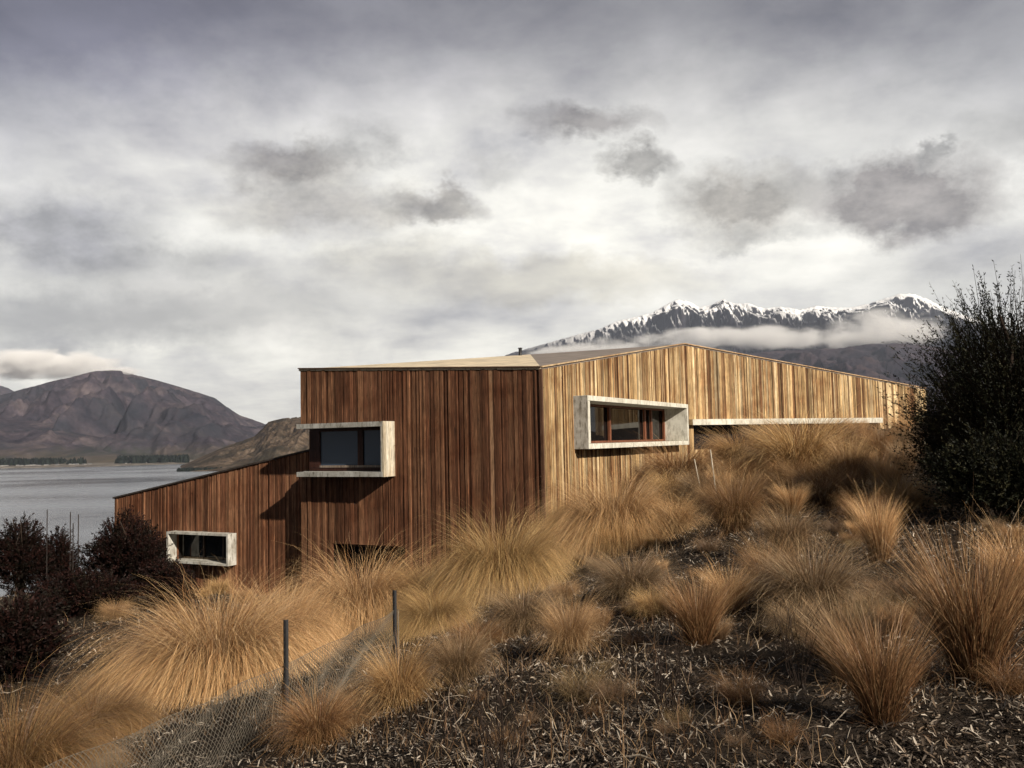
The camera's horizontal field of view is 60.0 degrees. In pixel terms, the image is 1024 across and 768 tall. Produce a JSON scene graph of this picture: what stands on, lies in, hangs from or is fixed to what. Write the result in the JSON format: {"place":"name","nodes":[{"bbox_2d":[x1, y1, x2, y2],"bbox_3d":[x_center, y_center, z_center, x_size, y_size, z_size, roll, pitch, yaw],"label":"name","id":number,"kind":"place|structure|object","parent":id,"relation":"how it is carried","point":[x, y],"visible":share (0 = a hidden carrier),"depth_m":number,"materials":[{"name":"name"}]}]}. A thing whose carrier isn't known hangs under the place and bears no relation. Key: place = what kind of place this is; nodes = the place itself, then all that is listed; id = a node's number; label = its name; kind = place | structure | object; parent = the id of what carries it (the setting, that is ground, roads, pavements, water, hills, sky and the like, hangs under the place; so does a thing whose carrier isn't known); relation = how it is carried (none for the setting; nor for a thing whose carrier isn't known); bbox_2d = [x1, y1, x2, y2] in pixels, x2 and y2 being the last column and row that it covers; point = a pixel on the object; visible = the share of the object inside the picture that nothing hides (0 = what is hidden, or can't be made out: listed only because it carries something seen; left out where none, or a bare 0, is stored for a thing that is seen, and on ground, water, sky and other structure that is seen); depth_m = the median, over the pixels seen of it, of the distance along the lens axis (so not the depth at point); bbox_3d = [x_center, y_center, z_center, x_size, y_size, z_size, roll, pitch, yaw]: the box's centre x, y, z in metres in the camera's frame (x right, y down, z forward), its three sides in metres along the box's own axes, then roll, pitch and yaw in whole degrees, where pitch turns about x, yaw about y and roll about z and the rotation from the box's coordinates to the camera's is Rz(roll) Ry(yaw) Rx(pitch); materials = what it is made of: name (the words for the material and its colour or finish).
{"place":"outdoors","nodes":[
{"label":"outdoors","id":0,"kind":"place"},
{"bbox_2d":[0,416,153,463],"bbox_3d":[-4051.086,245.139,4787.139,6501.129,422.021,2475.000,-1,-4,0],"label":"mountain","id":1,"kind":"structure","parent":0,"point":[24,438],"depth_m":4045.17,"materials":[{"name":"stone"}]},
{"bbox_2d":[0,460,192,467],"bbox_3d":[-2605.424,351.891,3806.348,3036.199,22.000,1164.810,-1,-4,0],"label":"shore","id":2,"kind":"structure","parent":0,"point":[86,465],"depth_m":3349.79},
{"bbox_2d":[0,454,221,471],"bbox_3d":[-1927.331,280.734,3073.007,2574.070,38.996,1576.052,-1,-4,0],"label":"woodland","id":3,"kind":"object","parent":2,"relation":"on","point":[157,458],"visible":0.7,"depth_m":3454.07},
{"bbox_2d":[0,464,217,596],"bbox_3d":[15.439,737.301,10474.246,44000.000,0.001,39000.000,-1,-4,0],"label":"lake","id":4,"kind":"structure","parent":0,"point":[60,494],"depth_m":1299.94,"materials":[{"name":"liquid"}]},
{"bbox_2d":[0,370,265,459],"bbox_3d":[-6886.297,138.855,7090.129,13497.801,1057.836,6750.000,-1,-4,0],"label":"mountain","id":5,"kind":"structure","parent":0,"point":[122,412],"depth_m":5165.05,"materials":[{"name":"stone"}]},
{"bbox_2d":[180,417,308,471],"bbox_3d":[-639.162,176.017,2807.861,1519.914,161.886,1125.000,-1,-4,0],"label":"hill","id":6,"kind":"structure","parent":0,"point":[277,438],"depth_m":2558.16,"materials":[{"name":"stone"}]},
{"bbox_2d":[0,425,1023,767],"bbox_3d":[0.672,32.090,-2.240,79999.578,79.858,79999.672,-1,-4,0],"label":"ground","id":7,"kind":"structure","parent":0,"point":[828,707],"depth_m":6.27,"materials":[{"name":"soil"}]},
{"bbox_2d":[0,511,59,595],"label":"shrub","id":8,"kind":"object","parent":7,"relation":"on","point":[22,555],"visible":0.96,"depth_m":25.50,"materials":[{"name":"brown plant"}]},
{"bbox_2d":[0,586,79,688],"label":"shrub","id":9,"kind":"object","parent":7,"relation":"on","point":[28,628],"visible":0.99,"depth_m":12.60,"materials":[{"name":"brown plant"}]},
{"bbox_2d":[39,524,82,581],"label":"shrub","id":10,"kind":"object","parent":7,"relation":"on","point":[62,550],"visible":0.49,"depth_m":26.53,"materials":[{"name":"brown plant"}]},
{"bbox_2d":[22,561,144,617],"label":"shrub","id":11,"kind":"object","parent":7,"relation":"on","point":[80,593],"visible":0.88,"depth_m":19.36,"materials":[{"name":"brown plant"}]},
{"bbox_2d":[0,638,180,767],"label":"grass tussock","id":12,"kind":"object","parent":7,"relation":"on","point":[45,748],"depth_m":6.79,"materials":[{"name":"plant"}]},
{"bbox_2d":[0,658,201,753],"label":"grass tussock","id":13,"kind":"object","parent":7,"relation":"on","point":[122,700],"depth_m":8.46,"materials":[{"name":"plant"}]},
{"bbox_2d":[70,660,135,706],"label":"grass tussock","id":14,"kind":"object","parent":7,"relation":"on","point":[87,688],"depth_m":10.64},
{"bbox_2d":[85,596,140,622],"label":"grass tussock","id":15,"kind":"object","parent":7,"relation":"on","point":[112,609],"depth_m":18.75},
{"bbox_2d":[70,504,173,603],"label":"shrub","id":16,"kind":"object","parent":7,"relation":"on","point":[131,547],"visible":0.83,"depth_m":23.38,"materials":[{"name":"brown plant"}]},
{"bbox_2d":[134,552,201,609],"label":"shrub","id":17,"kind":"object","parent":7,"relation":"on","point":[163,570],"visible":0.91,"depth_m":22.47,"materials":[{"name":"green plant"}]},
{"bbox_2d":[40,539,364,713],"bbox_3d":[-3.513,3.213,10.690,4.036,2.881,3.871,0,-4,-20],"label":"grass tussock","id":18,"kind":"object","parent":7,"relation":"on","point":[240,655],"depth_m":10.11,"materials":[{"name":"plant"}]},
{"bbox_2d":[199,573,238,594],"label":"grass tussock","id":19,"kind":"object","parent":7,"relation":"on","point":[219,587],"depth_m":26.42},
{"bbox_2d":[44,590,399,767],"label":"netting fence","id":20,"kind":"object","parent":7,"relation":"on","point":[286,675],"visible":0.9,"depth_m":7.25,"materials":[{"name":"metal"}]},
{"bbox_2d":[206,560,365,665],"bbox_3d":[-3.070,3.397,11.695,2.693,2.388,2.778,-3,-4,20],"label":"grass tussock","id":21,"kind":"object","parent":7,"relation":"on","point":[317,619],"depth_m":11.66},
{"bbox_2d":[234,668,384,766],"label":"grass tussock","id":22,"kind":"object","parent":7,"relation":"on","point":[309,728],"depth_m":6.53,"materials":[{"name":"plant"}]},
{"bbox_2d":[303,673,389,732],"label":"grass tussock","id":23,"kind":"object","parent":7,"relation":"on","point":[371,707],"depth_m":6.89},
{"bbox_2d":[250,529,446,644],"bbox_3d":[-2.353,3.479,13.804,3.763,2.724,3.883,-3,-4,31],"label":"grass tussock","id":24,"kind":"object","parent":7,"relation":"on","point":[367,600],"depth_m":13.32,"materials":[{"name":"plant"}]},
{"bbox_2d":[335,615,461,721],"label":"grass tussock","id":25,"kind":"object","parent":7,"relation":"on","point":[397,687],"depth_m":6.87,"materials":[{"name":"plant"}]},
{"bbox_2d":[368,550,463,618],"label":"grass tussock","id":26,"kind":"object","parent":7,"relation":"on","point":[404,580],"depth_m":13.64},
{"bbox_2d":[386,576,467,612],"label":"grass tussock","id":27,"kind":"object","parent":7,"relation":"on","point":[425,595],"depth_m":12.73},
{"bbox_2d":[361,573,495,647],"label":"grass tussock","id":28,"kind":"object","parent":7,"relation":"on","point":[411,619],"depth_m":11.42,"materials":[{"name":"plant"}]},
{"bbox_2d":[374,564,483,622],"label":"grass tussock","id":29,"kind":"object","parent":7,"relation":"on","point":[419,591],"depth_m":13.19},
{"bbox_2d":[409,599,521,696],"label":"grass tussock","id":30,"kind":"object","parent":7,"relation":"on","point":[455,665],"depth_m":6.92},
{"bbox_2d":[432,601,525,661],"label":"grass tussock","id":31,"kind":"object","parent":7,"relation":"on","point":[478,631],"depth_m":8.64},
{"bbox_2d":[394,483,596,611],"bbox_3d":[-0.173,2.666,13.166,3.353,2.665,3.497,-2,-4,15],"label":"grass tussock","id":32,"kind":"object","parent":7,"relation":"on","point":[474,564],"depth_m":12.81,"materials":[{"name":"plant"}]},
{"bbox_2d":[449,657,547,767],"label":"dead plant","id":33,"kind":"object","parent":7,"relation":"on","point":[485,730],"visible":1,"depth_m":4.06,"materials":[{"name":"brown plant"}]},
{"bbox_2d":[0,423,1023,767],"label":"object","id":34,"kind":"structure","parent":7,"relation":"on","point":[568,755],"depth_m":5.52,"materials":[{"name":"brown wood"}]},
{"bbox_2d":[7,459,1023,767],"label":"twigs","id":35,"kind":"object","parent":7,"relation":"on","point":[617,711],"visible":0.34,"depth_m":5.22,"materials":[{"name":"plant"}]},
{"bbox_2d":[112,343,926,595],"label":"house","id":36,"kind":"structure","parent":7,"relation":"on","point":[396,451],"depth_m":25.09,"materials":[{"name":"wood"}]},
{"bbox_2d":[166,530,235,565],"bbox_3d":[-9.576,5.095,27.665,2.646,0.961,0.700,-3,-4,28],"label":"window","id":37,"kind":"structure","parent":36,"relation":"in","point":[212,547],"depth_m":27.88,"materials":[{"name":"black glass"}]},
{"bbox_2d":[296,421,394,476],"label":"window","id":38,"kind":"structure","parent":36,"relation":"in","point":[349,449],"depth_m":24.67,"materials":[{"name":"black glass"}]},
{"bbox_2d":[334,543,404,584],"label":"glazed door","id":39,"kind":"structure","parent":36,"relation":"in","point":[401,551],"depth_m":24.81,"materials":[{"name":"black glass"}]},
{"bbox_2d":[573,395,688,448],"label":"window","id":40,"kind":"structure","parent":36,"relation":"in","point":[599,421],"depth_m":27.79,"materials":[{"name":"concrete"}]},
{"bbox_2d":[693,423,869,448],"bbox_3d":[10.894,2.059,35.447,10.091,0.897,0.050,1,-4,-29],"label":"strip window","id":41,"kind":"structure","parent":36,"relation":"in","point":[697,429],"depth_m":33.77,"materials":[{"name":"black glass"}]},
{"bbox_2d":[453,573,591,646],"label":"grass tussock","id":42,"kind":"object","parent":7,"relation":"on","point":[519,611],"depth_m":8.83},
{"bbox_2d":[514,509,598,568],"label":"grass tussock","id":43,"kind":"object","parent":7,"relation":"on","point":[555,540],"depth_m":15.17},
{"bbox_2d":[538,572,586,601],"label":"grass tussock","id":44,"kind":"object","parent":7,"relation":"on","point":[570,587],"depth_m":10.86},
{"bbox_2d":[511,581,619,661],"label":"grass tussock","id":45,"kind":"object","parent":7,"relation":"on","point":[570,637],"depth_m":6.91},
{"bbox_2d":[531,649,628,710],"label":"grass tussock","id":46,"kind":"object","parent":7,"relation":"on","point":[574,684],"depth_m":5.49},
{"bbox_2d":[583,601,618,631],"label":"grass tussock","id":47,"kind":"object","parent":7,"relation":"on","point":[602,623],"depth_m":7.90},
{"bbox_2d":[514,449,707,565],"bbox_3d":[1.809,2.427,15.634,3.912,3.337,3.752,-1,-4,-9],"label":"grass tussock","id":48,"kind":"object","parent":7,"relation":"on","point":[610,513],"depth_m":15.02,"materials":[{"name":"plant"}]},
{"bbox_2d":[581,667,644,704],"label":"grass tussock","id":49,"kind":"object","parent":7,"relation":"on","point":[610,690],"depth_m":5.38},
{"bbox_2d":[582,509,650,557],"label":"grass tussock","id":50,"kind":"object","parent":7,"relation":"on","point":[625,537],"depth_m":14.54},
{"bbox_2d":[560,534,698,605],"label":"grass tussock","id":51,"kind":"object","parent":7,"relation":"on","point":[620,580],"depth_m":9.13,"materials":[{"name":"plant"}]},
{"bbox_2d":[603,466,667,501],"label":"grass tussock","id":52,"kind":"object","parent":7,"relation":"on","point":[628,483],"depth_m":20.71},
{"bbox_2d":[618,628,657,647],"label":"grass tussock","id":53,"kind":"object","parent":7,"relation":"on","point":[636,641],"depth_m":6.85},
{"bbox_2d":[621,583,677,619],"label":"grass tussock","id":54,"kind":"object","parent":7,"relation":"on","point":[645,608],"depth_m":8.07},
{"bbox_2d":[616,622,698,722],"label":"dead plant","id":55,"kind":"object","parent":7,"relation":"on","point":[660,670],"visible":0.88,"depth_m":4.64,"materials":[{"name":"brown plant"}]},
{"bbox_2d":[637,463,707,505],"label":"grass tussock","id":56,"kind":"object","parent":7,"relation":"on","point":[671,485],"depth_m":19.19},
{"bbox_2d":[618,424,734,487],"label":"grass tussock","id":57,"kind":"object","parent":7,"relation":"on","point":[667,462],"depth_m":20.72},
{"bbox_2d":[640,480,712,539],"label":"grass tussock","id":58,"kind":"object","parent":7,"relation":"on","point":[683,522],"depth_m":14.97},
{"bbox_2d":[661,704,695,725],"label":"grass tussock","id":59,"kind":"object","parent":7,"relation":"on","point":[675,721],"depth_m":4.57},
{"bbox_2d":[663,463,733,506],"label":"grass tussock","id":60,"kind":"object","parent":7,"relation":"on","point":[688,482],"depth_m":18.41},
{"bbox_2d":[646,548,756,647],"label":"grass tussock","id":61,"kind":"object","parent":7,"relation":"on","point":[694,622],"depth_m":6.47,"materials":[{"name":"plant"}]},
{"bbox_2d":[687,529,726,553],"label":"grass tussock","id":62,"kind":"object","parent":7,"relation":"on","point":[705,548],"depth_m":11.85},
{"bbox_2d":[684,475,737,510],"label":"grass tussock","id":63,"kind":"object","parent":7,"relation":"on","point":[705,502],"depth_m":17.39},
{"bbox_2d":[683,547,765,615],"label":"grass tussock","id":64,"kind":"object","parent":7,"relation":"on","point":[738,605],"depth_m":7.51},
{"bbox_2d":[713,617,740,640],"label":"grass tussock","id":65,"kind":"object","parent":7,"relation":"on","point":[722,632],"depth_m":6.60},
{"bbox_2d":[688,418,774,469],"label":"grass tussock","id":66,"kind":"object","parent":7,"relation":"on","point":[728,446],"depth_m":22.33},
{"bbox_2d":[691,443,771,489],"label":"grass tussock","id":67,"kind":"object","parent":7,"relation":"on","point":[741,470],"depth_m":19.17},
{"bbox_2d":[677,449,789,539],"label":"grass tussock","id":68,"kind":"object","parent":7,"relation":"on","point":[728,511],"depth_m":12.96,"materials":[{"name":"plant"}]},
{"bbox_2d":[692,654,796,713],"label":"grass tussock","id":69,"kind":"object","parent":7,"relation":"on","point":[731,693],"depth_m":4.78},
{"bbox_2d":[720,454,781,504],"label":"grass tussock","id":70,"kind":"object","parent":7,"relation":"on","point":[756,485],"depth_m":17.04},
{"bbox_2d":[722,430,798,474],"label":"grass tussock","id":71,"kind":"object","parent":7,"relation":"on","point":[754,451],"depth_m":20.18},
{"bbox_2d":[718,519,820,599],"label":"grass tussock","id":72,"kind":"object","parent":7,"relation":"on","point":[747,566],"depth_m":7.99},
{"bbox_2d":[730,411,811,441],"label":"grass tussock","id":73,"kind":"object","parent":7,"relation":"on","point":[746,432],"depth_m":23.48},
{"bbox_2d":[743,704,816,752],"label":"grass tussock","id":74,"kind":"object","parent":7,"relation":"on","point":[790,735],"depth_m":4.05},
{"bbox_2d":[748,463,814,501],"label":"grass tussock","id":75,"kind":"object","parent":7,"relation":"on","point":[776,484],"depth_m":16.68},
{"bbox_2d":[750,442,820,485],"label":"grass tussock","id":76,"kind":"object","parent":7,"relation":"on","point":[775,468],"depth_m":18.20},
{"bbox_2d":[737,491,835,553],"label":"grass tussock","id":77,"kind":"object","parent":7,"relation":"on","point":[797,532],"depth_m":10.50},
{"bbox_2d":[764,474,817,516],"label":"grass tussock","id":78,"kind":"object","parent":7,"relation":"on","point":[797,500],"depth_m":13.97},
{"bbox_2d":[747,584,838,640],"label":"grass tussock","id":79,"kind":"object","parent":7,"relation":"on","point":[785,619],"depth_m":6.53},
{"bbox_2d":[772,597,824,688],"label":"grass tuft","id":80,"kind":"object","parent":7,"relation":"on","point":[802,674],"visible":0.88,"depth_m":5.12,"materials":[{"name":"brown plant"}]},
{"bbox_2d":[765,450,836,484],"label":"grass tussock","id":81,"kind":"object","parent":7,"relation":"on","point":[793,473],"depth_m":17.54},
{"bbox_2d":[711,514,901,623],"bbox_3d":[2.416,1.580,7.180,1.671,1.120,1.602,-1,-4,0],"label":"grass tussock","id":82,"kind":"object","parent":7,"relation":"on","point":[824,582],"depth_m":7.07,"materials":[{"name":"plant"}]},
{"bbox_2d":[713,396,899,478],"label":"grass tussock","id":83,"kind":"object","parent":7,"relation":"on","point":[785,447],"depth_m":18.85,"materials":[{"name":"plant"}]},
{"bbox_2d":[745,399,878,444],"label":"grass tussock","id":84,"kind":"object","parent":7,"relation":"on","point":[784,428],"depth_m":20.84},
{"bbox_2d":[769,455,870,507],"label":"grass tussock","id":85,"kind":"object","parent":7,"relation":"on","point":[823,494],"depth_m":15.71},
{"bbox_2d":[784,414,870,455],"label":"grass tussock","id":86,"kind":"object","parent":7,"relation":"on","point":[847,429],"depth_m":20.77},
{"bbox_2d":[795,456,866,489],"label":"grass tussock","id":87,"kind":"object","parent":7,"relation":"on","point":[823,473],"depth_m":16.94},
{"bbox_2d":[742,579,921,692],"bbox_3d":[1.989,1.478,5.147,0.988,0.762,0.891,-1,-4,-10],"label":"grass tussock","id":88,"kind":"object","parent":7,"relation":"on","point":[824,636],"depth_m":5.12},
{"bbox_2d":[821,458,866,503],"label":"grass tussock","id":89,"kind":"object","parent":7,"relation":"on","point":[847,482],"depth_m":15.78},
{"bbox_2d":[808,411,888,488],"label":"grass tussock","id":90,"kind":"object","parent":7,"relation":"on","point":[834,454],"depth_m":16.95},
{"bbox_2d":[830,444,877,492],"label":"grass tussock","id":91,"kind":"object","parent":7,"relation":"on","point":[862,467],"depth_m":16.45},
{"bbox_2d":[828,590,898,629],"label":"grass tussock","id":92,"kind":"object","parent":7,"relation":"on","point":[858,614],"depth_m":6.73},
{"bbox_2d":[825,479,904,530],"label":"grass tussock","id":93,"kind":"object","parent":7,"relation":"on","point":[850,508],"depth_m":12.05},
{"bbox_2d":[775,572,957,744],"bbox_3d":[1.700,1.339,4.166,0.879,0.937,0.765,-3,-4,31],"label":"grass tussock","id":94,"kind":"object","parent":7,"relation":"on","point":[879,695],"depth_m":4.11,"materials":[{"name":"plant"}]},
{"bbox_2d":[841,584,897,612],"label":"grass tussock","id":95,"kind":"object","parent":7,"relation":"on","point":[875,596],"depth_m":7.13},
{"bbox_2d":[836,470,914,563],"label":"grass tussock","id":96,"kind":"object","parent":7,"relation":"on","point":[871,530],"depth_m":8.86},
{"bbox_2d":[854,418,907,462],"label":"grass tussock","id":97,"kind":"object","parent":7,"relation":"on","point":[881,444],"depth_m":19.07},
{"bbox_2d":[856,571,915,603],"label":"grass tussock","id":98,"kind":"object","parent":7,"relation":"on","point":[895,589],"depth_m":7.40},
{"bbox_2d":[861,442,912,493],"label":"grass tussock","id":99,"kind":"object","parent":7,"relation":"on","point":[876,469],"depth_m":15.86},
{"bbox_2d":[857,417,927,453],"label":"grass tussock","id":100,"kind":"object","parent":7,"relation":"on","point":[901,438],"depth_m":19.27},
{"bbox_2d":[870,591,920,638],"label":"grass tussock","id":101,"kind":"object","parent":7,"relation":"on","point":[898,616],"depth_m":6.24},
{"bbox_2d":[846,461,945,513],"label":"grass tussock","id":102,"kind":"object","parent":7,"relation":"on","point":[912,493],"depth_m":14.28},
{"bbox_2d":[878,437,923,473],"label":"grass tussock","id":103,"kind":"object","parent":7,"relation":"on","point":[896,454],"depth_m":17.83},
{"bbox_2d":[866,463,947,504],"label":"grass tussock","id":104,"kind":"object","parent":7,"relation":"on","point":[896,479],"depth_m":15.27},
{"bbox_2d":[891,598,946,638],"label":"grass tussock","id":105,"kind":"object","parent":7,"relation":"on","point":[922,627],"depth_m":6.34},
{"bbox_2d":[895,649,950,682],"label":"grass tussock","id":106,"kind":"object","parent":7,"relation":"on","point":[925,671],"depth_m":4.96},
{"bbox_2d":[882,362,987,502],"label":"shrub","id":107,"kind":"object","parent":7,"relation":"on","point":[915,445],"visible":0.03,"depth_m":15.06,"materials":[{"name":"green plant"}]},
{"bbox_2d":[864,476,1023,696],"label":"grass tussock","id":108,"kind":"object","parent":7,"relation":"on","point":[985,626],"depth_m":4.74,"materials":[{"name":"plant"}]},
{"bbox_2d":[872,254,1023,518],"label":"shrub","id":109,"kind":"object","parent":7,"relation":"on","point":[997,375],"visible":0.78,"depth_m":12.70,"materials":[{"name":"green plant"}]},
{"bbox_2d":[906,411,1023,524],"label":"shrub","id":110,"kind":"object","parent":7,"relation":"on","point":[995,468],"visible":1,"depth_m":11.75,"materials":[{"name":"green plant"}]},
{"bbox_2d":[938,495,1023,616],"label":"grass tussock","id":111,"kind":"object","parent":7,"relation":"on","point":[1003,551],"depth_m":6.79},
{"bbox_2d":[958,642,1023,699],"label":"grass tussock","id":112,"kind":"object","parent":7,"relation":"on","point":[1006,685],"depth_m":4.57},
{"bbox_2d":[995,516,1023,546],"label":"grass tussock","id":113,"kind":"object","parent":7,"relation":"on","point":[1012,535],"depth_m":9.38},
{"bbox_2d":[0,0,1023,423],"label":"sky","id":114,"kind":"structure","parent":0,"point":[222,200],"materials":[{"name":"grey"}]},
{"bbox_2d":[505,293,1019,355],"bbox_3d":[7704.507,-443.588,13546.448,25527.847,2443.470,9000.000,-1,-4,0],"label":"mountain","id":115,"kind":"structure","parent":0,"point":[745,328],"depth_m":12941.12,"materials":[{"name":"snow"}]},
{"bbox_2d":[743,340,986,409],"bbox_3d":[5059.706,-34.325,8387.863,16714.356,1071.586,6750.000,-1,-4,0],"label":"mountain","id":116,"kind":"structure","parent":0,"point":[873,360],"depth_m":8008.81,"materials":[{"name":"stone"}]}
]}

